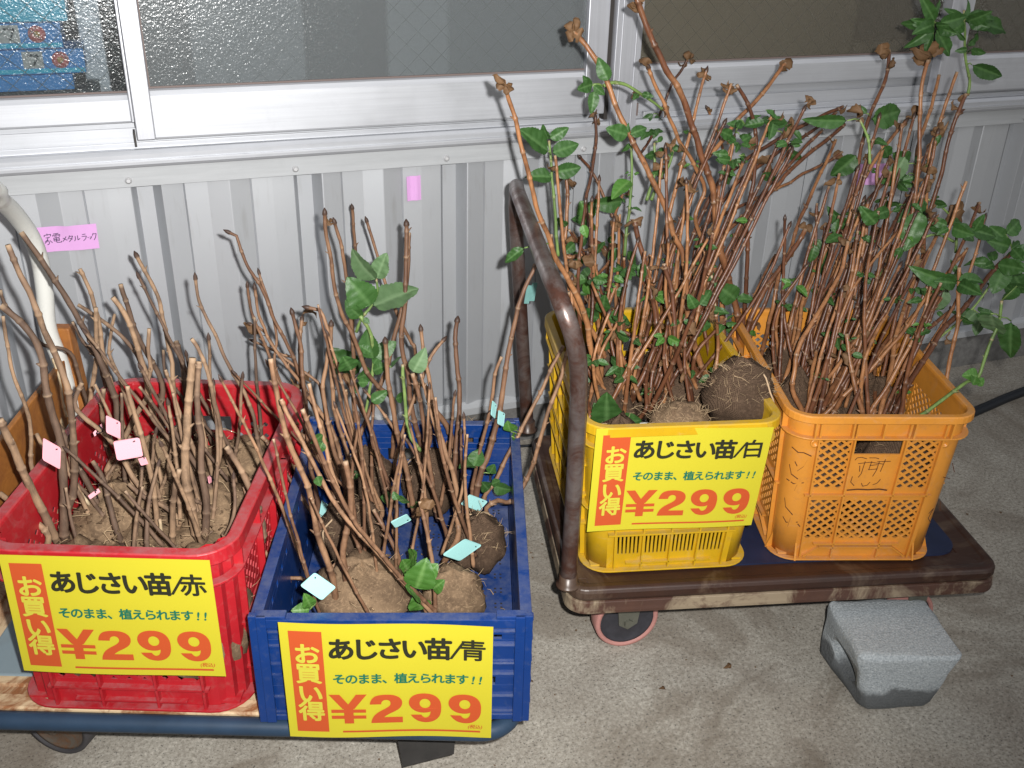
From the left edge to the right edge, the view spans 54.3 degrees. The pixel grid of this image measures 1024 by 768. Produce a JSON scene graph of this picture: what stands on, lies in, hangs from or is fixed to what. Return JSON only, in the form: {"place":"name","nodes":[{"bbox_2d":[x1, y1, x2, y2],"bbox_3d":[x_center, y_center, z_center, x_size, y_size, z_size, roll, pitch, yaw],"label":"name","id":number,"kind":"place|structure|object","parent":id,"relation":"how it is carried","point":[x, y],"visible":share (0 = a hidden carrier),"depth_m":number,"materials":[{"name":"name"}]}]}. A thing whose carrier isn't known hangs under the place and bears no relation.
{"place":"outdoors","nodes":[
{"label":"outdoors","id":0,"kind":"place"},
{"bbox_2d":[351,501,504,609],"bbox_3d":[-0.186,0.291,1.711,0.334,0.156,0.447,-2,27,-8],"label":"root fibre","id":1,"kind":"object","parent":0,"point":[443,562],"visible":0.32,"depth_m":1.71,"materials":[{"name":"beige plant"}]},
{"bbox_2d":[0,356,1023,767],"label":"ground","id":2,"kind":"structure","parent":0,"point":[774,696],"depth_m":1.80,"materials":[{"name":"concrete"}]},
{"bbox_2d":[62,0,148,90],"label":"shop interior","id":3,"kind":"object","parent":2,"relation":"on","point":[109,32],"depth_m":4.09,"materials":[{"name":"grey"}]},
{"bbox_2d":[73,0,111,91],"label":"display panel","id":4,"kind":"object","parent":3,"relation":"in","point":[88,17],"depth_m":2.02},
{"bbox_2d":[0,182,518,766],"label":"platform cart","id":5,"kind":"object","parent":2,"relation":"on","point":[62,730],"visible":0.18,"depth_m":1.58,"materials":[{"name":"beige paint"}]},
{"bbox_2d":[0,378,303,712],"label":"red crate","id":6,"kind":"object","parent":5,"relation":"on","point":[236,555],"visible":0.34,"depth_m":1.49,"materials":[{"name":"plastic"}]},
{"bbox_2d":[0,303,144,675],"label":"hydrangea seedling","id":7,"kind":"object","parent":6,"relation":"in","point":[65,506],"visible":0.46,"depth_m":1.49,"materials":[{"name":"brown plant"}]},
{"bbox_2d":[42,438,60,468],"bbox_3d":[-0.638,0.092,1.384,0.024,0.054,0.032,-8,29,-19],"label":"plant tag","id":8,"kind":"object","parent":7,"relation":"hanging from","point":[51,453],"visible":1,"depth_m":1.38,"materials":[{"name":"pink plastic"}]},
{"bbox_2d":[0,245,178,543],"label":"hydrangea seedling","id":9,"kind":"object","parent":6,"relation":"in","point":[97,503],"visible":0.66,"depth_m":1.55,"materials":[{"name":"brown plant"}]},
{"bbox_2d":[88,489,99,498],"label":"plant tag","id":10,"kind":"object","parent":9,"relation":"attached to","point":[94,493],"visible":1,"depth_m":1.57,"materials":[{"name":"pink plastic"}]},
{"bbox_2d":[93,424,102,435],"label":"plant tag","id":11,"kind":"object","parent":9,"relation":"attached to","point":[95,432],"visible":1,"depth_m":1.57,"materials":[{"name":"pink plastic"}]},
{"bbox_2d":[0,231,196,480],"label":"hydrangea seedling","id":12,"kind":"object","parent":6,"relation":"in","point":[100,363],"visible":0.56,"depth_m":1.72,"materials":[{"name":"brown plant"}]},
{"bbox_2d":[0,555,225,675],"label":"price card","id":13,"kind":"object","parent":6,"relation":"attached to","point":[111,615],"visible":1,"depth_m":1.39,"materials":[{"name":"yellow paper"}]},
{"bbox_2d":[54,427,255,546],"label":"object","id":14,"kind":"object","parent":6,"relation":"in","point":[163,496],"visible":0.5,"depth_m":1.60,"materials":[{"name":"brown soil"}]},
{"bbox_2d":[57,440,254,547],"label":"soil","id":15,"kind":"structure","parent":6,"relation":"in","point":[213,536],"depth_m":1.58,"materials":[{"name":"brown soil"}]},
{"bbox_2d":[58,430,264,546],"bbox_3d":[-0.556,0.180,1.619,0.275,0.013,0.434,2,27,0],"label":"soil crumb","id":16,"kind":"object","parent":15,"relation":"on","point":[117,509],"visible":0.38,"depth_m":1.58,"materials":[{"name":"brown soil"}]},
{"bbox_2d":[62,439,258,678],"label":"hydrangea seedling","id":17,"kind":"object","parent":6,"relation":"in","point":[236,652],"visible":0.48,"depth_m":1.48,"materials":[{"name":"brown plant"}]},
{"bbox_2d":[113,438,142,459],"bbox_3d":[-0.538,0.088,1.401,0.035,0.038,0.032,-8,29,-19],"label":"plant tag","id":18,"kind":"object","parent":17,"relation":"attached to","point":[128,448],"visible":1,"depth_m":1.39,"materials":[{"name":"pink plastic"}]},
{"bbox_2d":[80,328,273,548],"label":"hydrangea seedling","id":19,"kind":"object","parent":6,"relation":"in","point":[219,496],"visible":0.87,"depth_m":1.54,"materials":[{"name":"brown plant"}]},
{"bbox_2d":[106,416,119,438],"bbox_3d":[-0.563,0.056,1.410,0.020,0.042,0.032,-8,29,-19],"label":"plant tag","id":20,"kind":"object","parent":19,"relation":"attached to","point":[112,427],"visible":1,"depth_m":1.40,"materials":[{"name":"pink plastic"}]},
{"bbox_2d":[138,457,147,465],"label":"plant tag","id":21,"kind":"object","parent":19,"relation":"hanging from","point":[142,460],"visible":1,"depth_m":1.42,"materials":[{"name":"pink plastic"}]},
{"bbox_2d":[207,475,213,483],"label":"plant tag","id":22,"kind":"object","parent":19,"relation":"attached to","point":[209,480],"visible":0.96,"depth_m":1.57,"materials":[{"name":"pink plastic"}]},
{"bbox_2d":[136,271,267,477],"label":"hydrangea seedling","id":23,"kind":"object","parent":6,"relation":"in","point":[248,456],"visible":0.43,"depth_m":1.72,"materials":[{"name":"brown plant"}]},
{"bbox_2d":[248,416,533,721],"bbox_3d":[-0.179,0.282,1.692,0.400,0.198,0.576,0,27,-2],"label":"blue crate","id":24,"kind":"object","parent":5,"relation":"on","point":[279,594],"visible":0.48,"depth_m":1.57,"materials":[{"name":"plastic"}]},
{"bbox_2d":[219,357,410,612],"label":"hydrangea seedling","id":25,"kind":"object","parent":24,"relation":"in","point":[379,584],"visible":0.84,"depth_m":1.56,"materials":[{"name":"brown plant"}]},
{"bbox_2d":[316,501,332,526],"bbox_3d":[-0.268,0.182,1.425,0.023,0.057,0.034,-8,29,-19],"label":"plant tag","id":26,"kind":"object","parent":25,"relation":"attached to","point":[325,513],"visible":1,"depth_m":1.41,"materials":[{"name":"teal plastic"}]},
{"bbox_2d":[391,514,410,527],"bbox_3d":[-0.178,0.216,1.582,0.035,0.038,0.034,-8,29,-19],"label":"plant tag","id":27,"kind":"object","parent":25,"relation":"attached to","point":[401,520],"visible":1,"depth_m":1.57,"materials":[{"name":"teal plastic"}]},
{"bbox_2d":[230,304,399,563],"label":"hydrangea seedling","id":28,"kind":"object","parent":24,"relation":"in","point":[336,527],"visible":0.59,"depth_m":1.72,"materials":[{"name":"brown plant"}]},
{"bbox_2d":[301,573,330,599],"bbox_3d":[-0.307,0.315,1.574,0.053,0.054,0.034,-8,29,-19],"label":"plant tag","id":29,"kind":"object","parent":24,"relation":"in","point":[321,587],"visible":0.88,"depth_m":1.56,"materials":[{"name":"teal plastic"}]},
{"bbox_2d":[223,204,447,500],"bbox_3d":[-0.368,-0.089,1.919,0.350,0.609,0.434,-14,31,-28],"label":"hydrangea seedling","id":30,"kind":"object","parent":24,"relation":"in","point":[360,294],"visible":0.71,"depth_m":1.79,"materials":[{"name":"brown plant"}]},
{"bbox_2d":[280,382,486,612],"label":"hydrangea seedling","id":31,"kind":"object","parent":24,"relation":"in","point":[461,594],"visible":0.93,"depth_m":1.53,"materials":[{"name":"brown plant"}]},
{"bbox_2d":[443,539,480,560],"bbox_3d":[-0.087,0.273,1.643,0.068,0.056,0.028,-17,32,-31],"label":"plant tag","id":32,"kind":"object","parent":31,"relation":"attached to","point":[462,549],"visible":1,"depth_m":1.63,"materials":[{"name":"teal plastic"}]},
{"bbox_2d":[278,622,492,737],"bbox_3d":[-0.175,0.422,1.413,0.294,0.217,0.006,0,27,-2],"label":"price card","id":33,"kind":"object","parent":24,"relation":"hanging from","point":[360,680],"visible":1,"depth_m":1.41,"materials":[{"name":"yellow paper"}]},
{"bbox_2d":[335,456,497,611],"bbox_3d":[-0.180,0.295,1.698,0.325,0.143,0.509,0,27,-3],"label":"soil crumb","id":34,"kind":"object","parent":24,"relation":"on","point":[471,582],"visible":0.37,"depth_m":1.64,"materials":[{"name":"brown soil"}]},
{"bbox_2d":[365,217,534,441],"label":"hydrangea seedling","id":35,"kind":"object","parent":24,"relation":"in","point":[406,334],"visible":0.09,"depth_m":1.98,"materials":[{"name":"brown plant"}]},
{"bbox_2d":[363,220,564,522],"bbox_3d":[-0.083,0.011,1.794,0.354,0.566,0.205,2,27,1],"label":"hydrangea seedling","id":36,"kind":"object","parent":24,"relation":"in","point":[411,484],"visible":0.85,"depth_m":1.82,"materials":[{"name":"brown plant"}]},
{"bbox_2d":[404,264,580,574],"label":"hydrangea seedling","id":37,"kind":"object","parent":24,"relation":"in","point":[487,557],"visible":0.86,"depth_m":1.73,"materials":[{"name":"brown plant"}]},
{"bbox_2d":[461,495,486,510],"bbox_3d":[-0.073,0.207,1.775,0.053,0.047,0.029,-14,31,-28],"label":"plant tag","id":38,"kind":"object","parent":37,"relation":"attached to","point":[474,503],"visible":0.96,"depth_m":1.76,"materials":[{"name":"teal plastic"}]},
{"bbox_2d":[486,401,496,417],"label":"plant tag","id":39,"kind":"object","parent":37,"relation":"attached to","point":[493,409],"visible":1,"depth_m":1.71,"materials":[{"name":"teal plastic"}]},
{"bbox_2d":[495,411,504,425],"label":"plant tag","id":40,"kind":"object","parent":37,"relation":"attached to","point":[500,418],"visible":1,"depth_m":1.73,"materials":[{"name":"teal plastic"}]},
{"bbox_2d":[0,0,1023,486],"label":"storefront wall","id":41,"kind":"structure","parent":2,"relation":"on","point":[266,132],"depth_m":2.19,"materials":[{"name":"metal"}]},
{"bbox_2d":[0,72,100,95],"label":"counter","id":42,"kind":"object","parent":41,"relation":"attached to","point":[83,83],"visible":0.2,"depth_m":1.96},
{"bbox_2d":[0,73,75,91],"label":"printed box","id":43,"kind":"object","parent":42,"relation":"on","point":[56,81],"visible":0.71,"depth_m":1.92,"materials":[{"name":"blue cardboard"}]},
{"bbox_2d":[0,40,86,75],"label":"printed box","id":44,"kind":"object","parent":43,"relation":"on","point":[51,58],"visible":0.95,"depth_m":1.91,"materials":[{"name":"blue cardboard"}]},
{"bbox_2d":[0,21,64,49],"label":"printed box","id":45,"kind":"object","parent":44,"relation":"on","point":[20,33],"visible":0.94,"depth_m":1.88,"materials":[{"name":"blue cardboard"}]},
{"bbox_2d":[0,0,68,21],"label":"printed box","id":46,"kind":"object","parent":45,"relation":"on","point":[15,8],"visible":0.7,"depth_m":1.86,"materials":[{"name":"teal cardboard"}]},
{"bbox_2d":[37,224,98,251],"bbox_3d":[-0.884,-0.290,1.989,0.111,0.054,0.006,-8,29,-19],"label":"paper note","id":47,"kind":"object","parent":41,"relation":"attached to","point":[69,238],"visible":0.94,"depth_m":1.99,"materials":[{"name":"pink paper"}]},
{"bbox_2d":[406,175,420,200],"bbox_3d":[-0.216,-0.431,2.198,0.033,0.056,0.003,-8,29,-19],"label":"paper note","id":48,"kind":"object","parent":41,"relation":"attached to","point":[413,187],"visible":1,"depth_m":2.20,"materials":[{"name":"pink paper"}]},
{"bbox_2d":[856,163,887,184],"bbox_3d":[0.944,-0.550,2.621,0.107,0.062,0.004,-8,29,-19],"label":"paper note","id":49,"kind":"object","parent":41,"relation":"attached to","point":[870,179],"visible":0.33,"depth_m":2.62,"materials":[{"name":"paper"}]},
{"bbox_2d":[520,444,531,446],"bbox_3d":[-0.044,0.158,2.539,0.302,0.033,0.021,-7,28,-16],"label":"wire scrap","id":50,"kind":"object","parent":2,"relation":"on","point":[527,445],"visible":0.11,"depth_m":2.57,"materials":[{"name":"black"}]},
{"bbox_2d":[724,663,731,668],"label":"fallen leaf","id":51,"kind":"object","parent":2,"relation":"on","point":[728,666],"visible":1,"depth_m":1.86,"materials":[{"name":"brown plant"}]},
{"bbox_2d":[508,179,994,645],"bbox_3d":[0.439,0.052,1.925,0.873,0.804,0.634,-2,27,-6],"label":"platform cart","id":52,"kind":"object","parent":2,"relation":"on","point":[622,608],"visible":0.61,"depth_m":1.79,"materials":[{"name":"brown metal"}]},
{"bbox_2d":[524,285,531,303],"bbox_3d":[0.033,-0.184,2.054,0.016,0.041,0.002,-8,29,-19],"label":"tape scrap","id":53,"kind":"object","parent":52,"relation":"attached to","point":[527,295],"visible":0.86,"depth_m":2.05,"materials":[{"name":"teal plastic"}]},
{"bbox_2d":[529,283,536,300],"bbox_3d":[0.044,-0.190,2.056,0.016,0.041,0.002,-8,29,-19],"label":"tape scrap","id":54,"kind":"object","parent":52,"relation":"attached to","point":[533,292],"visible":1,"depth_m":2.06,"materials":[{"name":"teal plastic"}]},
{"bbox_2d":[544,307,780,572],"bbox_3d":[0.257,0.091,1.925,0.345,0.306,0.503,-2,27,-6],"label":"yellow crate","id":55,"kind":"object","parent":52,"relation":"on","point":[657,549],"visible":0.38,"depth_m":1.78,"materials":[{"name":"plastic"}]},
{"bbox_2d":[492,74,714,466],"bbox_3d":[0.146,-0.146,1.817,0.404,0.827,0.243,-8,29,-19],"label":"hydrangea seedling","id":56,"kind":"object","parent":55,"relation":"in","point":[607,396],"visible":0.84,"depth_m":1.83,"materials":[{"name":"brown plant"}]},
{"bbox_2d":[587,354,635,542],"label":"hydrangea seedling","id":57,"kind":"object","parent":55,"relation":"in","point":[621,418],"visible":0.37,"depth_m":1.76,"materials":[{"name":"green plant"}]},
{"bbox_2d":[520,75,733,385],"bbox_3d":[0.249,-0.259,2.083,0.341,0.793,0.518,10,28,16],"label":"hydrangea seedling","id":58,"kind":"object","parent":55,"relation":"in","point":[535,138],"visible":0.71,"depth_m":1.92,"materials":[{"name":"brown plant"}]},
{"bbox_2d":[634,403,643,421],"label":"soil","id":59,"kind":"structure","parent":55,"relation":"in","point":[638,412],"depth_m":2.02,"materials":[{"name":"brown soil"}]},
{"bbox_2d":[602,351,748,423],"bbox_3d":[0.253,-0.012,1.888,0.304,0.189,0.434,-1,27,-5],"label":"root fibre","id":60,"kind":"object","parent":55,"relation":"in","point":[694,396],"visible":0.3,"depth_m":1.74,"materials":[{"name":"beige plant"}]},
{"bbox_2d":[621,365,747,421],"bbox_3d":[0.261,-0.013,1.872,0.264,0.165,0.424,-2,27,-6],"label":"soil crumb","id":61,"kind":"object","parent":60,"relation":"on","point":[674,412],"visible":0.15,"depth_m":1.74,"materials":[{"name":"brown soil"}]},
{"bbox_2d":[640,393,715,422],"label":"hydrangea seedling","id":62,"kind":"object","parent":55,"relation":"in","point":[688,411],"visible":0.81,"depth_m":1.70,"materials":[{"name":"brown soil"}]},
{"bbox_2d":[587,427,773,531],"bbox_3d":[0.281,0.159,1.679,0.304,0.204,0.006,-2,27,-6],"label":"price card","id":63,"kind":"object","parent":55,"relation":"attached to","point":[708,477],"visible":1,"depth_m":1.68,"materials":[{"name":"yellow paper"}]},
{"bbox_2d":[564,17,815,421],"bbox_3d":[0.341,-0.213,1.888,0.472,0.889,0.276,-8,29,-19],"label":"hydrangea seedling","id":64,"kind":"object","parent":55,"relation":"in","point":[667,344],"visible":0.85,"depth_m":1.86,"materials":[{"name":"brown plant"}]},
{"bbox_2d":[675,307,781,420],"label":"hydrangea seedling","id":65,"kind":"object","parent":55,"relation":"in","point":[742,399],"visible":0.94,"depth_m":1.73,"materials":[{"name":"brown soil"}]},
{"bbox_2d":[731,307,974,560],"bbox_3d":[0.621,0.084,1.957,0.331,0.306,0.476,0,27,-2],"label":"orange crate","id":66,"kind":"object","parent":52,"relation":"on","point":[785,503],"visible":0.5,"depth_m":1.77,"materials":[{"name":"plastic"}]},
{"bbox_2d":[760,43,911,381],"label":"hydrangea seedling","id":67,"kind":"object","parent":66,"relation":"in","point":[846,165],"visible":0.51,"depth_m":2.02,"materials":[{"name":"brown plant"}]},
{"bbox_2d":[768,245,929,535],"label":"hydrangea seedling","id":68,"kind":"object","parent":66,"relation":"in","point":[823,381],"visible":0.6,"depth_m":1.83,"materials":[{"name":"brown plant"}]},
{"bbox_2d":[765,60,938,493],"bbox_3d":[0.645,-0.174,1.905,0.269,0.826,0.399,24,35,37],"label":"hydrangea seedling","id":69,"kind":"object","parent":66,"relation":"in","point":[795,383],"visible":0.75,"depth_m":1.90,"materials":[{"name":"brown plant"}]},
{"bbox_2d":[802,0,1023,388],"bbox_3d":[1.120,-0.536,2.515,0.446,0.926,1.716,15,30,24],"label":"hydrangea seedling","id":70,"kind":"object","parent":66,"relation":"in","point":[952,23],"visible":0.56,"depth_m":1.96,"materials":[{"name":"brown plant"}]},
{"bbox_2d":[821,121,1021,443],"bbox_3d":[0.776,-0.128,1.934,0.260,0.722,0.426,20,32,32],"label":"hydrangea seedling","id":71,"kind":"object","parent":66,"relation":"in","point":[914,226],"visible":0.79,"depth_m":1.87,"materials":[{"name":"brown plant"}]},
{"bbox_2d":[842,206,1021,536],"bbox_3d":[0.722,-0.028,1.863,0.286,0.616,0.336,-8,29,-19],"label":"hydrangea seedling","id":72,"kind":"object","parent":66,"relation":"in","point":[1009,336],"visible":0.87,"depth_m":1.79,"materials":[{"name":"brown plant"}]},
{"bbox_2d":[820,598,957,707],"bbox_3d":[0.682,0.489,1.817,0.193,0.136,0.165,0,27,-4],"label":"concrete block","id":73,"kind":"object","parent":2,"relation":"on","point":[881,652],"depth_m":1.77,"materials":[{"name":"grey concrete"}]},
{"bbox_2d":[974,387,1023,416],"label":"hose","id":74,"kind":"object","parent":2,"relation":"on","point":[995,402],"visible":0.42,"depth_m":2.82,"materials":[{"name":"black rubber"}]},
{"bbox_2d":[572,0,846,409],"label":"hydrangea seedling","id":75,"kind":"object","parent":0,"point":[729,293],"visible":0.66,"depth_m":1.99,"materials":[{"name":"brown plant"}]}
]}

